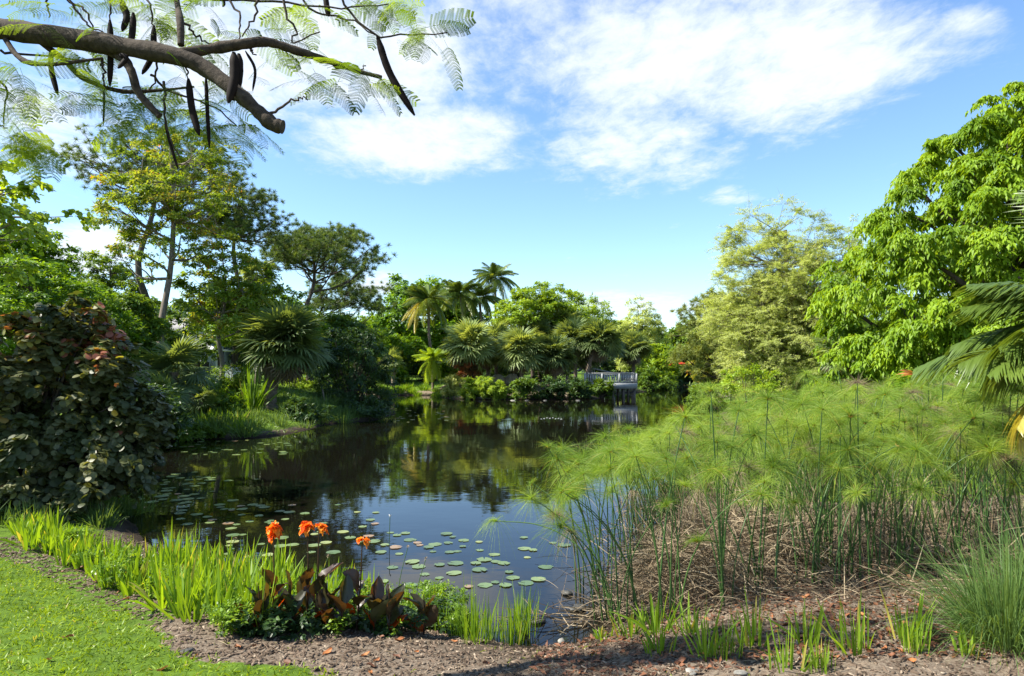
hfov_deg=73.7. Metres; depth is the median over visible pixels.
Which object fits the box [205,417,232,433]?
grass clump
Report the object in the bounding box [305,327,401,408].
weeping shrub
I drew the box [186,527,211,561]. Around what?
strap leaved plant
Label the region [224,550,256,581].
strap leaved plant
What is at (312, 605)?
ground cover plant
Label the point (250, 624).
ground cover plant
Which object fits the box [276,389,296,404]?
grass clump
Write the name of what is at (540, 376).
shore shrub
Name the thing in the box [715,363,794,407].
lime shrub
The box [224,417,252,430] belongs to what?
grass clump
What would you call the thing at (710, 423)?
papyrus clump
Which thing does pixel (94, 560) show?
strap leaved plant
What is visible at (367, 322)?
understorey tree
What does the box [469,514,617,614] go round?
papyrus stalk
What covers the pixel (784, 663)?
grass clump
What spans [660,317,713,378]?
dense tree
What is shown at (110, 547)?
strap leaved plant
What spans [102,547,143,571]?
weed
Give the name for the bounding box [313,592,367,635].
ground cover plant
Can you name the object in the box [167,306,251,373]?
understorey tree
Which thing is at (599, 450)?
papyrus clump
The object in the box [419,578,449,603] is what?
weed
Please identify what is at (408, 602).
strap leaved plant
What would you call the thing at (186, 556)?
strap leaved plant
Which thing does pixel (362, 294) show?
tree
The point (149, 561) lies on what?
strap leaved plant
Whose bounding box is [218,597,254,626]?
weed
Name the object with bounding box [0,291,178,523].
broadleaf bush
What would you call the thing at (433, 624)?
ground cover plant
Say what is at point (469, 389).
spiky mound
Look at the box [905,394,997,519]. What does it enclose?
papyrus clump
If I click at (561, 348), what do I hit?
fan palm
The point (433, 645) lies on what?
mulch chips
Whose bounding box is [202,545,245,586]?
strap leaved plant
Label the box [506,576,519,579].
lily pad
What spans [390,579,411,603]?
weed
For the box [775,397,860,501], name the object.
papyrus clump
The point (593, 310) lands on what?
spiky tree
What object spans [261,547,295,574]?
strap leaved plant
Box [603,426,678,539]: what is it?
papyrus clump
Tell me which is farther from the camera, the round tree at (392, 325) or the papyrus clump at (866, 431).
the round tree at (392, 325)
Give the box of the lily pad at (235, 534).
[226,533,239,536]
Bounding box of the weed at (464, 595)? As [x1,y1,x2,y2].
[442,585,475,605]
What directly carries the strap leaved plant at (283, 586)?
on the ground at (132, 531)
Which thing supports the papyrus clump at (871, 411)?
on the ground at (132, 531)
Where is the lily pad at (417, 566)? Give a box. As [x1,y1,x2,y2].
[412,564,425,567]
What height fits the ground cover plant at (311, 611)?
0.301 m
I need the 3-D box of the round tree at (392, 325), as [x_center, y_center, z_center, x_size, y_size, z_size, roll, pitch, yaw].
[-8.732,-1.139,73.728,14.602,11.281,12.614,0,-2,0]
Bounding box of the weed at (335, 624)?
[318,606,356,637]
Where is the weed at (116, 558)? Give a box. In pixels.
[101,549,137,570]
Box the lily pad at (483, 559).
[477,557,491,560]
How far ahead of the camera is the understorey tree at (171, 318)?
33.35 m
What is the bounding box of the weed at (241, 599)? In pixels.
[224,588,252,613]
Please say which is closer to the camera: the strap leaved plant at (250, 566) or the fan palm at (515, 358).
the strap leaved plant at (250, 566)
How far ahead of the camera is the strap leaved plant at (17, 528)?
7.30 m
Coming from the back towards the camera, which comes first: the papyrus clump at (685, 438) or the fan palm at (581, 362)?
the fan palm at (581, 362)
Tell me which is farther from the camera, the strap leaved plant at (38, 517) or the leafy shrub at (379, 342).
the leafy shrub at (379, 342)
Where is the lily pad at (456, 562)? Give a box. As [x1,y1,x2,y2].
[447,561,462,564]
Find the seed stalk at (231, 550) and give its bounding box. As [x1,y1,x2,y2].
[225,537,237,570]
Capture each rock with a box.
[180,647,194,653]
[532,617,545,624]
[558,638,565,642]
[561,590,572,595]
[570,603,585,611]
[685,667,698,675]
[733,670,747,675]
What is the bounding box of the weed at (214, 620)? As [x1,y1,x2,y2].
[201,597,242,632]
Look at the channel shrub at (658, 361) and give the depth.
65.12 m
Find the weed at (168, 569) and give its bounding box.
[160,560,182,579]
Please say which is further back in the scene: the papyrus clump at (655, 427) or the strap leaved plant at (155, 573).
the papyrus clump at (655, 427)
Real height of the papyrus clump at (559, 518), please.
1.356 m
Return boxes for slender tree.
[79,123,246,343]
[168,238,288,375]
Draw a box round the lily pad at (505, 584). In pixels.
[499,582,511,586]
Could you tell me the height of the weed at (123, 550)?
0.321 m
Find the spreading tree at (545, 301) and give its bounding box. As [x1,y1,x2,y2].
[487,280,589,377]
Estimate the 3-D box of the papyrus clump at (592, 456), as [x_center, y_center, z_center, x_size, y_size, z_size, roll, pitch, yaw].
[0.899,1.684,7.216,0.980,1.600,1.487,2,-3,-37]
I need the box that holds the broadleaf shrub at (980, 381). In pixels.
[943,367,1023,409]
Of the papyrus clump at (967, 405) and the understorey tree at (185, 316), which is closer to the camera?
the papyrus clump at (967, 405)
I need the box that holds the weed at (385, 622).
[360,608,413,633]
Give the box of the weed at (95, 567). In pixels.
[87,559,128,587]
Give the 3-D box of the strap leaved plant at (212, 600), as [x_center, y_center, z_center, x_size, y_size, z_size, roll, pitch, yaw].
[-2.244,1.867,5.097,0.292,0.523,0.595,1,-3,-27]
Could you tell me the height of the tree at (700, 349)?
6.242 m
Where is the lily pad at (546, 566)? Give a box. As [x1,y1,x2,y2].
[538,565,553,568]
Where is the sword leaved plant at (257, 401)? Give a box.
[219,361,289,410]
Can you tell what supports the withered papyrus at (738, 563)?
on the ground at (132, 531)
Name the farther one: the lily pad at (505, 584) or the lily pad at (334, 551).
the lily pad at (334, 551)
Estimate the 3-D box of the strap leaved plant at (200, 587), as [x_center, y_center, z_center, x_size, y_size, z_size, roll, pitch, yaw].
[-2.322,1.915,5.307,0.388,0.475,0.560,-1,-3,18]
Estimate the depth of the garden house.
42.66 m
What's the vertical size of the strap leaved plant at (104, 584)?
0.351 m
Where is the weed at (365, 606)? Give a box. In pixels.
[346,600,370,626]
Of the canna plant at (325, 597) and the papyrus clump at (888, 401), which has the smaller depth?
the canna plant at (325, 597)
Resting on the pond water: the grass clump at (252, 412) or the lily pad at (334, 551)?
the lily pad at (334, 551)
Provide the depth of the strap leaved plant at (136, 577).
5.91 m
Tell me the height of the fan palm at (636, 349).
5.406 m
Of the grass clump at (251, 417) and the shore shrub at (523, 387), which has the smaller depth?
the grass clump at (251, 417)
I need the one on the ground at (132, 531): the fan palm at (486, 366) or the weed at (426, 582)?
the fan palm at (486, 366)
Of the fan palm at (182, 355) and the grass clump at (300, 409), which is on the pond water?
the grass clump at (300, 409)
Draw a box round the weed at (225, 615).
[206,599,243,637]
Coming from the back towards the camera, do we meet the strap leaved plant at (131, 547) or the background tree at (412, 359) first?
the background tree at (412, 359)
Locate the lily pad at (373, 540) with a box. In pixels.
[369,539,379,542]
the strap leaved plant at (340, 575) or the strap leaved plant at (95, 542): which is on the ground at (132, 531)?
the strap leaved plant at (95, 542)
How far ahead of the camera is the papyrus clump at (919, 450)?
5.91 m
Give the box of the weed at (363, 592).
[354,588,370,607]
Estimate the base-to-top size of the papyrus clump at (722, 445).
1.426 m
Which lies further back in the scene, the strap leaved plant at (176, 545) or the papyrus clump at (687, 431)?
the papyrus clump at (687, 431)
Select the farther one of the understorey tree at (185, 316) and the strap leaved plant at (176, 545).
the understorey tree at (185, 316)
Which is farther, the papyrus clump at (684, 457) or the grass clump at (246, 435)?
the grass clump at (246, 435)
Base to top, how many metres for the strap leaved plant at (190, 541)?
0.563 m
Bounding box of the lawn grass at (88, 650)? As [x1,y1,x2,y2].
[0,557,336,675]
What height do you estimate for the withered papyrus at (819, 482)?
0.924 m
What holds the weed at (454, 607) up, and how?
on the ground at (132, 531)
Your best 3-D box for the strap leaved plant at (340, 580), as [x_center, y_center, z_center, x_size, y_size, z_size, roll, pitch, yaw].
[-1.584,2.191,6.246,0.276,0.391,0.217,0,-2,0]
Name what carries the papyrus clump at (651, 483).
on the ground at (132, 531)
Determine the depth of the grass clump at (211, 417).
21.21 m
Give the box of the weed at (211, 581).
[192,568,228,590]
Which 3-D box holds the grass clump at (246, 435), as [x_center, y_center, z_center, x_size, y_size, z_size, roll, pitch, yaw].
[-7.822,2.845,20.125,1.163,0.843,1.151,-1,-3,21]
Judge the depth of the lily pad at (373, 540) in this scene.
8.20 m
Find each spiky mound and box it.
[439,374,464,397]
[457,376,484,399]
[477,376,509,399]
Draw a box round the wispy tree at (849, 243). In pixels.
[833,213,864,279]
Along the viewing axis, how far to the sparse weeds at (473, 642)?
4.75 m
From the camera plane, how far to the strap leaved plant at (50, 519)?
7.84 m
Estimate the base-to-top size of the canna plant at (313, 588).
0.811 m
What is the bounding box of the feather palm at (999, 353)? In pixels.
[911,190,1023,460]
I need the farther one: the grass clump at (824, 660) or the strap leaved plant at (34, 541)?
the strap leaved plant at (34, 541)
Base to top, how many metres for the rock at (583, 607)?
0.078 m
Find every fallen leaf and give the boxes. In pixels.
[322,647,331,654]
[674,657,685,664]
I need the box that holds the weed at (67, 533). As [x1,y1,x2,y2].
[56,528,84,544]
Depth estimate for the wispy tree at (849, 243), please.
28.16 m
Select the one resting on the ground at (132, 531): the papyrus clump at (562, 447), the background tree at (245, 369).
the background tree at (245, 369)
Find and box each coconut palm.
[402,283,453,380]
[439,278,485,377]
[459,282,502,377]
[472,262,518,318]
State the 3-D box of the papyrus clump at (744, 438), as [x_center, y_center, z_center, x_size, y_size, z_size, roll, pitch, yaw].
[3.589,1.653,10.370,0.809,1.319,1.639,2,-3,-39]
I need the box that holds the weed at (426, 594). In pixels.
[409,582,445,602]
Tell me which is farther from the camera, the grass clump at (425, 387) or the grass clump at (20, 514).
the grass clump at (425, 387)
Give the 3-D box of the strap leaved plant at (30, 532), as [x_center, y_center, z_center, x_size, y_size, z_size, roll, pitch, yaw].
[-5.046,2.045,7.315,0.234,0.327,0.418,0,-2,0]
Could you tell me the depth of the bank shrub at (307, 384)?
39.73 m
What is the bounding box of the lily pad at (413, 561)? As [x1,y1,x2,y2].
[405,559,419,562]
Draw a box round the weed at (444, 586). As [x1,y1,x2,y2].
[424,579,460,603]
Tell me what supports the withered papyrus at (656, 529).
on the pond water
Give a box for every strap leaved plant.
[0,520,42,544]
[3,510,29,534]
[11,513,36,530]
[11,518,29,540]
[17,513,44,530]
[18,516,42,536]
[20,518,45,543]
[20,521,39,550]
[21,530,75,550]
[31,511,48,529]
[31,525,58,555]
[39,526,58,544]
[40,534,58,549]
[41,510,63,531]
[41,518,65,535]
[43,518,73,543]
[49,538,61,555]
[53,538,78,566]
[55,538,72,558]
[56,523,76,541]
[62,540,82,562]
[66,523,82,545]
[68,540,94,564]
[70,540,94,568]
[71,529,103,559]
[73,526,94,544]
[73,534,105,551]
[77,543,110,567]
[83,554,104,576]
[84,553,109,581]
[89,532,122,550]
[92,534,132,554]
[95,534,110,549]
[95,537,129,559]
[97,553,117,588]
[102,552,123,576]
[102,560,133,590]
[104,535,121,568]
[115,550,136,575]
[119,544,187,588]
[119,571,146,596]
[122,541,139,553]
[123,549,156,584]
[126,563,190,610]
[128,564,155,598]
[137,557,215,619]
[139,538,151,557]
[140,556,158,575]
[145,542,171,559]
[145,548,157,560]
[149,539,198,595]
[150,531,191,573]
[151,530,182,570]
[152,556,203,583]
[154,565,180,603]
[157,524,184,553]
[160,550,202,613]
[161,548,190,570]
[162,529,188,569]
[163,548,214,576]
[165,537,207,575]
[170,532,192,555]
[172,564,240,611]
[173,578,211,622]
[174,521,196,566]
[180,551,213,609]
[183,530,218,581]
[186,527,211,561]
[190,541,224,582]
[190,548,235,615]
[195,552,224,583]
[198,538,223,566]
[198,539,234,571]
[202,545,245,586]
[204,560,243,584]
[204,561,239,626]
[210,545,257,574]
[210,546,250,579]
[211,583,254,629]
[212,561,262,596]
[214,537,259,585]
[220,549,261,602]
[222,566,297,629]
[223,555,262,591]
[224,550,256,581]
[226,556,245,580]
[232,544,282,577]
[235,532,270,576]
[236,557,258,582]
[236,561,277,595]
[242,560,302,586]
[255,554,288,572]
[257,538,290,575]
[257,548,290,581]
[260,556,304,580]
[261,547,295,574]
[275,561,303,594]
[277,545,294,567]
[279,562,305,578]
[280,575,300,594]
[288,559,303,578]
[312,568,339,595]
[314,568,336,606]
[325,559,349,592]
[338,560,352,585]
[363,571,388,593]
[402,589,423,612]
[418,583,454,603]
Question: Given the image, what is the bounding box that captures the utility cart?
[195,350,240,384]
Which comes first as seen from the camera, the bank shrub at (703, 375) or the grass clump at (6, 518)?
the grass clump at (6, 518)
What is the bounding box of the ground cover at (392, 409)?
[60,378,1023,510]
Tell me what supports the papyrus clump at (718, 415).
on the ground at (132, 531)
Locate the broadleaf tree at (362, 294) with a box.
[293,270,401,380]
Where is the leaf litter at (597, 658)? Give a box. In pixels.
[529,550,1022,675]
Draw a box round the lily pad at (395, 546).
[390,545,400,548]
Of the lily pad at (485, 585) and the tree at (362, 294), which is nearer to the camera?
the lily pad at (485, 585)
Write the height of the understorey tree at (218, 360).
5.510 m
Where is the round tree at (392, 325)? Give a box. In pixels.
[367,273,492,363]
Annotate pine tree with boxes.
[35,116,256,317]
[188,171,294,366]
[257,217,396,385]
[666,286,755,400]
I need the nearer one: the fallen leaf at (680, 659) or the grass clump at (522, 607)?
the fallen leaf at (680, 659)
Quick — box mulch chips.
[0,513,1023,675]
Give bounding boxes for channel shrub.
[631,343,686,384]
[635,365,679,390]
[667,367,698,386]
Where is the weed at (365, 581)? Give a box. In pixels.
[353,578,370,593]
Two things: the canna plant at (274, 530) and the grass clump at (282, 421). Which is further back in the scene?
the grass clump at (282, 421)
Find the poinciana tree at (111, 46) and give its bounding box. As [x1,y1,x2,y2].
[0,0,475,184]
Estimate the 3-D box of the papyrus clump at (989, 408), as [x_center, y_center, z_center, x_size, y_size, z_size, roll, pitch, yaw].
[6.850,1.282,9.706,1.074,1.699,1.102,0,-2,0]
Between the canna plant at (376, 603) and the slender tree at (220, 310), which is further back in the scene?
the slender tree at (220, 310)
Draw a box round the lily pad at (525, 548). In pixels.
[518,547,530,549]
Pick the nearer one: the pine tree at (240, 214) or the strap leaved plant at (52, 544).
the strap leaved plant at (52, 544)
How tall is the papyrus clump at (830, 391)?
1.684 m
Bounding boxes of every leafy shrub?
[371,328,396,376]
[377,366,410,383]
[396,349,440,381]
[889,366,966,432]
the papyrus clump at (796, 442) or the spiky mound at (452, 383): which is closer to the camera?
the papyrus clump at (796, 442)
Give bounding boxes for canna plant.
[234,582,269,635]
[261,520,288,613]
[278,570,306,632]
[296,521,314,615]
[303,522,342,631]
[315,580,339,632]
[317,574,359,635]
[342,536,371,629]
[363,576,396,630]
[384,583,407,634]
[402,593,438,634]
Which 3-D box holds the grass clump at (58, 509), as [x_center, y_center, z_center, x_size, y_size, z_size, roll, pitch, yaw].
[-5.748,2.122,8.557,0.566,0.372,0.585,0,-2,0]
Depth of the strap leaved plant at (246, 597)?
4.84 m
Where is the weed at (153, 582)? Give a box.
[139,568,168,596]
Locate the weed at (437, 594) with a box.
[413,585,449,607]
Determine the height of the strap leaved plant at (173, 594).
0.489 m
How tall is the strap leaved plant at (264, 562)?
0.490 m
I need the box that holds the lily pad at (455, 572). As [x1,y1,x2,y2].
[446,571,461,574]
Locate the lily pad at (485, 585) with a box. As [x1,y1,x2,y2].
[478,582,491,587]
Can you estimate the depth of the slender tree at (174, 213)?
26.96 m
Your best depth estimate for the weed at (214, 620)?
4.73 m
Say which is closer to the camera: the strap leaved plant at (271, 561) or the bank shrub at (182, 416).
the strap leaved plant at (271, 561)
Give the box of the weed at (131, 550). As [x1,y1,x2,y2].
[108,541,144,556]
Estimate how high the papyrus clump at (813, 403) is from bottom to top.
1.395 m
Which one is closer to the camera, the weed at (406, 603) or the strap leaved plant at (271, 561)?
the weed at (406, 603)
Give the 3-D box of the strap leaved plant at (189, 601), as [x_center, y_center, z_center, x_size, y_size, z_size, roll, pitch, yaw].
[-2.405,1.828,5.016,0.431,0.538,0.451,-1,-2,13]
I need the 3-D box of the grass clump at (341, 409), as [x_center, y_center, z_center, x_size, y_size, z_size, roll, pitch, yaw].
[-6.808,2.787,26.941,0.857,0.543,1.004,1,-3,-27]
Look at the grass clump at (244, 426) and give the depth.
20.11 m
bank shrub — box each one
[135,381,196,447]
[169,422,225,441]
[185,335,218,385]
[194,376,249,412]
[204,361,254,397]
[281,396,336,421]
[285,377,312,388]
[311,382,346,393]
[338,395,392,419]
[683,381,729,414]
[685,355,729,394]
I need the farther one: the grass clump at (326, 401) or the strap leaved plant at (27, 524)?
the grass clump at (326, 401)
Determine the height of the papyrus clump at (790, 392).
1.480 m
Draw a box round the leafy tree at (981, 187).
[803,80,1023,431]
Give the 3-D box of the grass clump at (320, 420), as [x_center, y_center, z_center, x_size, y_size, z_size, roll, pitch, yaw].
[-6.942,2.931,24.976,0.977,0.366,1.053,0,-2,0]
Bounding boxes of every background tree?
[150,295,176,312]
[156,298,246,367]
[240,295,304,379]
[302,312,387,375]
[368,315,410,366]
[405,326,443,374]
[442,353,505,374]
[603,316,667,373]
[789,315,883,367]
[864,292,953,358]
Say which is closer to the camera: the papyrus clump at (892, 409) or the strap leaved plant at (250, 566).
the strap leaved plant at (250, 566)
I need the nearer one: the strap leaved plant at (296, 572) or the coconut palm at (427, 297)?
the strap leaved plant at (296, 572)
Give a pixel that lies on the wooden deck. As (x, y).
(629, 378)
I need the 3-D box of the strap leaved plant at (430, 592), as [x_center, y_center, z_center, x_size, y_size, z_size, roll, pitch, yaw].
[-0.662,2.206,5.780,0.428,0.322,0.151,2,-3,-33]
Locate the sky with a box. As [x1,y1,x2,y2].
[0,0,1023,331]
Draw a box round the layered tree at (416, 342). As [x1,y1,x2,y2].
[383,333,426,381]
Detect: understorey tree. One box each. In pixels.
[0,222,88,307]
[0,251,144,393]
[71,244,160,312]
[81,278,177,379]
[124,305,205,378]
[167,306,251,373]
[178,291,237,366]
[201,285,332,350]
[304,309,388,380]
[329,312,392,380]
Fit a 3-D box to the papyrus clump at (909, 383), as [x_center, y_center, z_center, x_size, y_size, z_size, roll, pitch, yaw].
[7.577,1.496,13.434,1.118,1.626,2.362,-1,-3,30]
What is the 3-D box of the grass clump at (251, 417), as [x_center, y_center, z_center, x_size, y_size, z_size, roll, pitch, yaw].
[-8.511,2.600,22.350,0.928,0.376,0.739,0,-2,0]
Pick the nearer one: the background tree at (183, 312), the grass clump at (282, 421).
the grass clump at (282, 421)
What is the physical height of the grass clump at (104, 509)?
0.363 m
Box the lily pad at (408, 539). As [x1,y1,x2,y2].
[404,538,415,540]
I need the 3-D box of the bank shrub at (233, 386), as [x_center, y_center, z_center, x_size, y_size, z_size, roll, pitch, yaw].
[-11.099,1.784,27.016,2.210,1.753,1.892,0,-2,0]
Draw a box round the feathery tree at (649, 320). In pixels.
[613,295,672,375]
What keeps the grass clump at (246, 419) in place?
on the ground at (132, 531)
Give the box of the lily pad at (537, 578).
[531,577,545,580]
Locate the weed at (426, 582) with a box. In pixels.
[405,579,436,599]
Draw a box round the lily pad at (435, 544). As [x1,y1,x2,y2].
[428,542,441,545]
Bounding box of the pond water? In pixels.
[123,386,713,645]
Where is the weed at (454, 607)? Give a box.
[439,599,470,629]
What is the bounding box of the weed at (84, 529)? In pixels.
[72,525,102,538]
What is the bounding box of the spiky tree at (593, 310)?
[569,292,622,330]
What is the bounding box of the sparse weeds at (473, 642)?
[7,526,1018,675]
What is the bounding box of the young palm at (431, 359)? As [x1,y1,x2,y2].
[412,345,448,389]
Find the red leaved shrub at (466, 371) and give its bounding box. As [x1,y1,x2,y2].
[452,359,482,378]
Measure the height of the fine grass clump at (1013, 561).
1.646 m
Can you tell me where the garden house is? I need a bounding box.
[165,318,232,377]
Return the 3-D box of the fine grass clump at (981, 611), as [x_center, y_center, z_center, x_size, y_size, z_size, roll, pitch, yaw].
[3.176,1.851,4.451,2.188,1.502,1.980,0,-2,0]
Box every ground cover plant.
[215,596,297,638]
[236,600,304,639]
[276,603,339,640]
[292,592,314,618]
[296,604,361,631]
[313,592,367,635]
[349,599,415,633]
[362,609,428,638]
[401,595,458,636]
[405,602,454,629]
[434,592,479,630]
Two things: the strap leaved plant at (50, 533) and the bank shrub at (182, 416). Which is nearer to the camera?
the strap leaved plant at (50, 533)
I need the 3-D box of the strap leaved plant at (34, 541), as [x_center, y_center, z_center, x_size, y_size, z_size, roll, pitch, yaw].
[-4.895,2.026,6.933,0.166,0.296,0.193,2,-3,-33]
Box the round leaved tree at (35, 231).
[0,146,99,285]
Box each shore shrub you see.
[438,362,458,381]
[483,365,525,377]
[508,377,541,399]
[530,364,577,382]
[535,376,574,399]
[568,377,594,398]
[584,359,616,380]
[588,377,615,397]
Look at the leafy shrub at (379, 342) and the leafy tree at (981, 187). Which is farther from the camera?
the leafy shrub at (379, 342)
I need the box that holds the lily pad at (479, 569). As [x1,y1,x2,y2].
[472,567,486,570]
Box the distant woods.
[242,325,822,373]
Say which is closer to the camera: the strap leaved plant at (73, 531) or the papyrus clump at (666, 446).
the strap leaved plant at (73, 531)
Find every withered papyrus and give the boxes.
[551,527,585,602]
[616,490,645,581]
[645,525,676,575]
[679,489,717,554]
[720,471,757,560]
[724,560,756,593]
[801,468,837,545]
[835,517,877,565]
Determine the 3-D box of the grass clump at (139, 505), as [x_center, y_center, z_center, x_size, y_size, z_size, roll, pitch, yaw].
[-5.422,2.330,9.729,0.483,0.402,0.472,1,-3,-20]
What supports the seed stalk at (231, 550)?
on the ground at (132, 531)
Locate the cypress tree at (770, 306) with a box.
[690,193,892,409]
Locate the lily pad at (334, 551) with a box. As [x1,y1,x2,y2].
[326,550,339,553]
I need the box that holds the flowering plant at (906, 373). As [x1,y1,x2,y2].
[896,369,917,434]
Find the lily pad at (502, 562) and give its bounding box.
[498,561,509,564]
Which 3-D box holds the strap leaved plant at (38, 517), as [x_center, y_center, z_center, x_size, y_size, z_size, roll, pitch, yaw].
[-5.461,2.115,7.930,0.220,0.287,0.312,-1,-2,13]
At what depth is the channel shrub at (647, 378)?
61.00 m
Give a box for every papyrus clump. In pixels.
[510,465,612,621]
[531,440,687,625]
[535,434,670,595]
[550,423,638,569]
[553,429,706,562]
[576,436,682,540]
[596,425,693,548]
[601,427,731,528]
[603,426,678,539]
[604,423,719,539]
[608,395,787,619]
[616,422,706,542]
[620,421,665,524]
[623,428,691,509]
[631,416,661,495]
[637,429,728,543]
[643,425,722,530]
[645,427,689,505]
[645,432,673,506]
[649,379,803,605]
[652,374,822,589]
[657,419,780,520]
[660,407,742,504]
[663,422,702,494]
[681,391,754,530]
[684,391,778,501]
[684,420,728,482]
[687,405,746,468]
[688,391,784,495]
[700,411,763,499]
[705,412,792,489]
[707,406,830,569]
[709,395,775,507]
[717,404,808,558]
[721,392,784,481]
[723,391,893,583]
[726,384,777,460]
[737,413,911,586]
[742,421,849,545]
[752,388,812,506]
[757,381,868,568]
[758,394,813,492]
[761,394,855,495]
[771,391,842,511]
[772,387,897,534]
[774,398,836,480]
[774,412,953,569]
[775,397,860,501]
[777,400,875,520]
[789,387,858,470]
[791,365,870,473]
[791,373,878,511]
[794,380,935,546]
[797,376,853,461]
[802,380,899,487]
[803,364,872,458]
[808,385,862,461]
[811,373,921,580]
[811,379,867,482]
[815,428,931,577]
[816,378,871,448]
[831,393,896,474]
[837,398,914,503]
[838,377,926,505]
[842,380,964,483]
[842,414,1023,562]
[847,395,1016,546]
[849,391,951,550]
[850,385,889,464]
[852,388,926,475]
[855,388,966,506]
[859,390,942,518]
[860,396,1018,573]
[869,378,924,433]
[869,381,905,470]
[878,373,954,459]
[884,393,1006,536]
[898,355,997,512]
[903,373,986,453]
[904,363,965,476]
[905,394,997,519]
[909,380,943,416]
[909,397,1023,560]
[910,378,966,468]
[914,398,1023,561]
[915,382,1023,556]
[920,385,993,501]
[923,373,970,455]
[923,375,991,497]
[927,384,958,470]
[930,374,1015,499]
[930,391,1023,517]
[932,404,1019,542]
[937,376,967,453]
[939,392,1003,484]
[948,381,991,475]
[954,378,1008,484]
[977,387,1023,505]
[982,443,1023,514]
[984,392,1023,483]
[984,395,1023,461]
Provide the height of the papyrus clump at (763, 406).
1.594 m
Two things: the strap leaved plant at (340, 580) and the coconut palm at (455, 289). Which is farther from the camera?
the coconut palm at (455, 289)
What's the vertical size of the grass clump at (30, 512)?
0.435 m
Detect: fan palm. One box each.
[129,335,219,405]
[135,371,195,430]
[180,384,220,417]
[225,295,336,409]
[238,256,278,383]
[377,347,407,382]
[438,314,497,385]
[480,334,501,384]
[485,319,509,373]
[492,324,550,378]
[519,314,554,380]
[530,333,578,381]
[548,305,583,383]
[550,314,594,381]
[572,314,625,377]
[577,355,606,380]
[616,329,655,391]
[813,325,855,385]
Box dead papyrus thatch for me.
[498,437,1023,640]
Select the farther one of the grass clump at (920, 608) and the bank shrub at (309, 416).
the bank shrub at (309, 416)
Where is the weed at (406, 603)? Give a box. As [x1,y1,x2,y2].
[399,601,415,609]
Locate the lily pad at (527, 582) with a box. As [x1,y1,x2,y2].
[518,580,533,584]
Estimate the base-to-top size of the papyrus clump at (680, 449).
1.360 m
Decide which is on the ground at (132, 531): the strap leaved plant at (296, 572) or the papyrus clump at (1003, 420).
the papyrus clump at (1003, 420)
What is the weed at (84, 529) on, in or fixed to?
on the ground at (132, 531)
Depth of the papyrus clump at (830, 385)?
12.08 m
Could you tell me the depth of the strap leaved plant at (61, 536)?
6.93 m
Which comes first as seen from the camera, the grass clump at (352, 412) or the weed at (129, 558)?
the weed at (129, 558)
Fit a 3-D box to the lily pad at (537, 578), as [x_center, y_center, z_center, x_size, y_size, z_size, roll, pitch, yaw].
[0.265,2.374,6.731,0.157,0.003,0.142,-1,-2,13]
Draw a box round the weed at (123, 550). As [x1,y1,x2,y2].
[112,545,143,569]
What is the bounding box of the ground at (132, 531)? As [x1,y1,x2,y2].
[0,369,1023,675]
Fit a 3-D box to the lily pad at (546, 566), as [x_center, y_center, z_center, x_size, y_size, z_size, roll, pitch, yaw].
[0.353,2.395,7.147,0.163,0.003,0.147,-1,-2,14]
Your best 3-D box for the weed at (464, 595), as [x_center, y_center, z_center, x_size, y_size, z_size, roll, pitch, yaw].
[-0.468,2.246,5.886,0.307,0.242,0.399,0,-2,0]
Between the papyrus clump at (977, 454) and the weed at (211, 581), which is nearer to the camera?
the weed at (211, 581)
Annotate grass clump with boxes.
[0,493,37,524]
[1,500,34,525]
[6,499,55,527]
[6,502,47,522]
[21,502,71,527]
[25,497,68,525]
[38,499,77,516]
[70,501,124,523]
[75,503,119,528]
[78,498,125,518]
[81,497,122,525]
[82,499,127,528]
[88,497,123,514]
[94,496,128,512]
[94,497,133,515]
[112,498,158,516]
[113,499,147,513]
[128,494,161,513]
[196,407,233,422]
[196,412,224,427]
[197,408,217,422]
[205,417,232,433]
[208,412,250,426]
[216,422,233,433]
[224,405,244,415]
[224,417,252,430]
[225,409,256,420]
[227,416,262,435]
[228,420,265,437]
[229,406,263,418]
[230,419,262,432]
[232,414,260,425]
[245,406,265,415]
[248,414,264,422]
[248,414,270,427]
[258,409,292,422]
[267,410,300,426]
[275,390,300,409]
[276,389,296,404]
[276,398,323,413]
[294,394,337,410]
[294,418,317,427]
[309,391,347,408]
[311,397,337,414]
[314,416,333,422]
[330,409,355,423]
[333,404,349,413]
[334,402,365,417]
[398,385,411,389]
[408,387,417,393]
[418,384,430,390]
[426,599,447,631]
[444,601,468,637]
[448,576,503,644]
[454,597,484,633]
[477,595,507,640]
[494,601,527,644]
[503,581,537,633]
[510,585,548,638]
[593,626,617,641]
[606,610,649,638]
[609,590,691,635]
[641,621,678,656]
[663,591,720,637]
[675,600,740,661]
[704,605,745,660]
[731,586,772,658]
[749,614,822,673]
[762,597,823,646]
[802,633,836,674]
[810,595,874,657]
[854,506,1023,675]
[878,582,938,643]
[885,493,1023,651]
[895,605,933,655]
[950,622,982,659]
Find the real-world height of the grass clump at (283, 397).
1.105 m
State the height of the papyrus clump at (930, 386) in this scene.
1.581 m
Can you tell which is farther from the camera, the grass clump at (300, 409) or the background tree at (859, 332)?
the background tree at (859, 332)
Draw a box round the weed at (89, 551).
[66,545,103,564]
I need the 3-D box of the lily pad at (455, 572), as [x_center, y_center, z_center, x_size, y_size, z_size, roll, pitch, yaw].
[-0.592,2.385,6.936,0.166,0.003,0.143,1,-3,-29]
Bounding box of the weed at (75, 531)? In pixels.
[63,524,93,539]
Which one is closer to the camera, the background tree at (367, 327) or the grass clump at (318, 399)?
the grass clump at (318, 399)
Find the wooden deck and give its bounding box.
[565,368,636,396]

